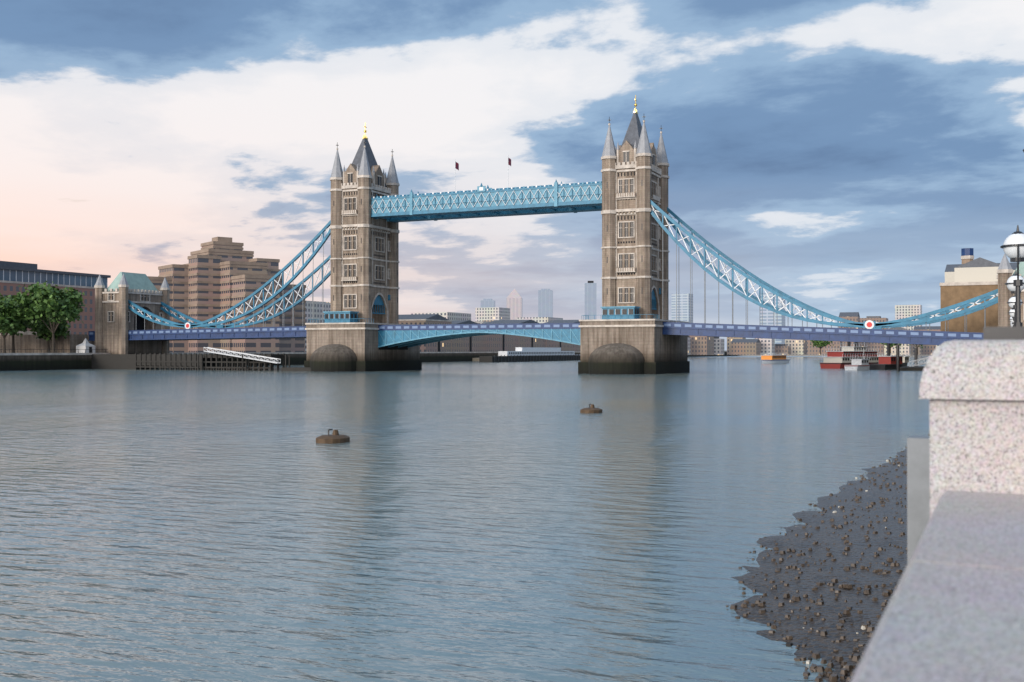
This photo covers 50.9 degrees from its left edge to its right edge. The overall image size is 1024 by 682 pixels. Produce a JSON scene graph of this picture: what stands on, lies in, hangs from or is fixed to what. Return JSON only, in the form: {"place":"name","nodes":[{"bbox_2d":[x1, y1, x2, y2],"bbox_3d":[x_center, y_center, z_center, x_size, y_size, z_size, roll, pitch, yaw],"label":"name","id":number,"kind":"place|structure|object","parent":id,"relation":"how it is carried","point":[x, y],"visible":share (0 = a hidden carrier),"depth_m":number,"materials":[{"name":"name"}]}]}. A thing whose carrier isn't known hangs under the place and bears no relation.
{"place":"outdoors","nodes":[
{"label":"outdoors","id":0,"kind":"place"},
{"bbox_2d":[0,356,929,681],"bbox_3d":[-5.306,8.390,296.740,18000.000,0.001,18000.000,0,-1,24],"label":"river","id":1,"kind":"structure","parent":0,"point":[478,522],"depth_m":38.23,"materials":[{"name":"liquid"}]},
{"bbox_2d":[316,429,349,443],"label":"mooring buoy","id":2,"kind":"object","parent":1,"relation":"in","point":[335,436],"visible":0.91,"depth_m":67.30,"materials":[{"name":"black metal"}]},
{"bbox_2d":[479,347,579,361],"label":"hermitage moorings","id":3,"kind":"object","parent":1,"relation":"on","point":[521,354],"visible":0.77,"depth_m":570.45,"materials":[{"name":"white metal"}]},
{"bbox_2d":[580,404,601,412],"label":"mooring buoy","id":4,"kind":"object","parent":1,"relation":"in","point":[591,409],"visible":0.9,"depth_m":99.46,"materials":[{"name":"black metal"}]},
{"bbox_2d":[760,353,789,363],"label":"river cruiser","id":5,"kind":"object","parent":1,"relation":"on","point":[770,359],"visible":0.97,"depth_m":474.53,"materials":[{"name":"orange paint"}]},
{"bbox_2d":[726,433,929,681],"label":"foreshore","id":6,"kind":"structure","parent":1,"relation":"in","point":[825,581],"depth_m":27.06,"materials":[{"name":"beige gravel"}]},
{"bbox_2d":[820,342,884,368],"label":"paddle steamer","id":7,"kind":"object","parent":1,"relation":"on","point":[841,358],"visible":0.81,"depth_m":349.50,"materials":[{"name":"red"}]},
{"bbox_2d":[844,349,869,369],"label":"moored launch","id":8,"kind":"object","parent":1,"relation":"on","point":[860,364],"visible":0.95,"depth_m":315.47,"materials":[{"name":"white paint"}]},
{"bbox_2d":[869,343,902,369],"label":"tug","id":9,"kind":"object","parent":1,"relation":"on","point":[888,362],"visible":0.69,"depth_m":326.50,"materials":[{"name":"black metal"}]},
{"bbox_2d":[903,353,909,365],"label":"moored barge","id":10,"kind":"object","parent":1,"relation":"on","point":[905,360],"visible":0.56,"depth_m":365.87,"materials":[{"name":"white metal"}]},
{"bbox_2d":[896,344,927,370],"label":"butlers wharf pier","id":11,"kind":"structure","parent":1,"relation":"in","point":[916,366],"depth_m":307.80,"materials":[{"name":"black paint"}]},
{"bbox_2d":[0,331,929,370],"bbox_3d":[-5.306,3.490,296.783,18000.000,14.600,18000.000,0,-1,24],"label":"river banks","id":12,"kind":"object","parent":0,"point":[30,353],"visible":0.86,"depth_m":350.42,"materials":[{"name":"stone"}]},
{"bbox_2d":[0,293,31,352],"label":"plane tree","id":13,"kind":"object","parent":12,"relation":"on","point":[5,298],"visible":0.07,"depth_m":338.11,"materials":[{"name":"green plant"}]},
{"bbox_2d":[0,292,39,352],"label":"plane tree","id":14,"kind":"object","parent":12,"relation":"on","point":[11,323],"visible":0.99,"depth_m":325.15,"materials":[{"name":"green plant"}]},
{"bbox_2d":[29,316,70,352],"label":"plane tree","id":15,"kind":"object","parent":12,"relation":"on","point":[43,331],"visible":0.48,"depth_m":341.73,"materials":[{"name":"green plant"}]},
{"bbox_2d":[11,280,89,352],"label":"plane tree","id":16,"kind":"object","parent":12,"relation":"on","point":[53,302],"visible":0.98,"depth_m":326.20,"materials":[{"name":"green plant"}]},
{"bbox_2d":[0,261,110,334],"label":"brick office block","id":17,"kind":"structure","parent":12,"relation":"on","point":[13,275],"depth_m":459.79,"materials":[{"name":"red-brown brick"},{"name":"glass"},{"name":"grey metal"}]},
{"bbox_2d":[76,338,94,352],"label":"pagoda tent","id":18,"kind":"object","parent":12,"relation":"on","point":[85,344],"visible":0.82,"depth_m":337.07,"materials":[{"name":"white fabric"}]},
{"bbox_2d":[92,347,310,370],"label":"pier","id":19,"kind":"structure","parent":12,"relation":"on","point":[174,361],"depth_m":319.17,"materials":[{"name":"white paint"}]},
{"bbox_2d":[147,237,305,352],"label":"tower hotel","id":20,"kind":"structure","parent":12,"relation":"on","point":[215,276],"depth_m":434.19,"materials":[{"name":"concrete"}]},
{"bbox_2d":[88,95,1023,373],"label":"bridge","id":21,"kind":"structure","parent":12,"relation":"on","point":[634,329],"depth_m":288.05,"materials":[{"name":"stone"}]},
{"bbox_2d":[305,293,940,354],"bbox_3d":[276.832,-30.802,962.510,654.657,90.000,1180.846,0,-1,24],"label":"distant buildings","id":22,"kind":"structure","parent":12,"relation":"on","point":[704,345],"depth_m":899.61,"materials":[{"name":"stone"}]},
{"bbox_2d":[810,340,833,354],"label":"tree","id":23,"kind":"object","parent":12,"relation":"on","point":[820,344],"visible":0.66,"depth_m":715.02,"materials":[{"name":"green plant"}]},
{"bbox_2d":[881,343,902,353],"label":"tree","id":24,"kind":"object","parent":12,"relation":"on","point":[891,345],"visible":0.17,"depth_m":745.32,"materials":[{"name":"green plant"}]},
{"bbox_2d":[850,326,1023,681],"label":"stone parapet","id":25,"kind":"structure","parent":12,"relation":"on","point":[954,611],"depth_m":2.72,"materials":[{"name":"grey stone"}]},
{"bbox_2d":[1008,309,1014,326],"bbox_3d":[27.319,-0.500,58.435,0.643,2.920,0.638,0,-1,24],"label":"lamp post","id":26,"kind":"object","parent":25,"relation":"on","point":[1011,312],"visible":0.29,"depth_m":58.32,"materials":[{"name":"white glass"}]},
{"bbox_2d":[1000,225,1023,326],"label":"lamp post","id":27,"kind":"object","parent":25,"relation":"on","point":[1012,246],"visible":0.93,"depth_m":21.09,"materials":[{"name":"white glass"}]},
{"bbox_2d":[1005,271,1023,317],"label":"lamp post","id":28,"kind":"object","parent":25,"relation":"on","point":[1010,286],"visible":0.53,"depth_m":32.96,"materials":[{"name":"white glass"}]},
{"bbox_2d":[1007,295,1022,321],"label":"lamp post","id":29,"kind":"object","parent":25,"relation":"on","point":[1011,302],"visible":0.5,"depth_m":46.01,"materials":[{"name":"white glass"}]},
{"bbox_2d":[940,248,1019,332],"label":"building","id":30,"kind":"structure","parent":12,"relation":"on","point":[969,277],"depth_m":269.25,"materials":[{"name":"brown brick"},{"name":"slate"},{"name":"white painted render"}]},
{"bbox_2d":[0,0,1023,349],"label":"sky","id":31,"kind":"structure","parent":0,"point":[844,154],"materials":[{"name":"blue"}]},
{"bbox_2d":[480,281,596,319],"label":"distant skyscrapers","id":32,"kind":"structure","parent":0,"point":[514,301],"depth_m":3968.08,"materials":[{"name":"metal"}]}
]}

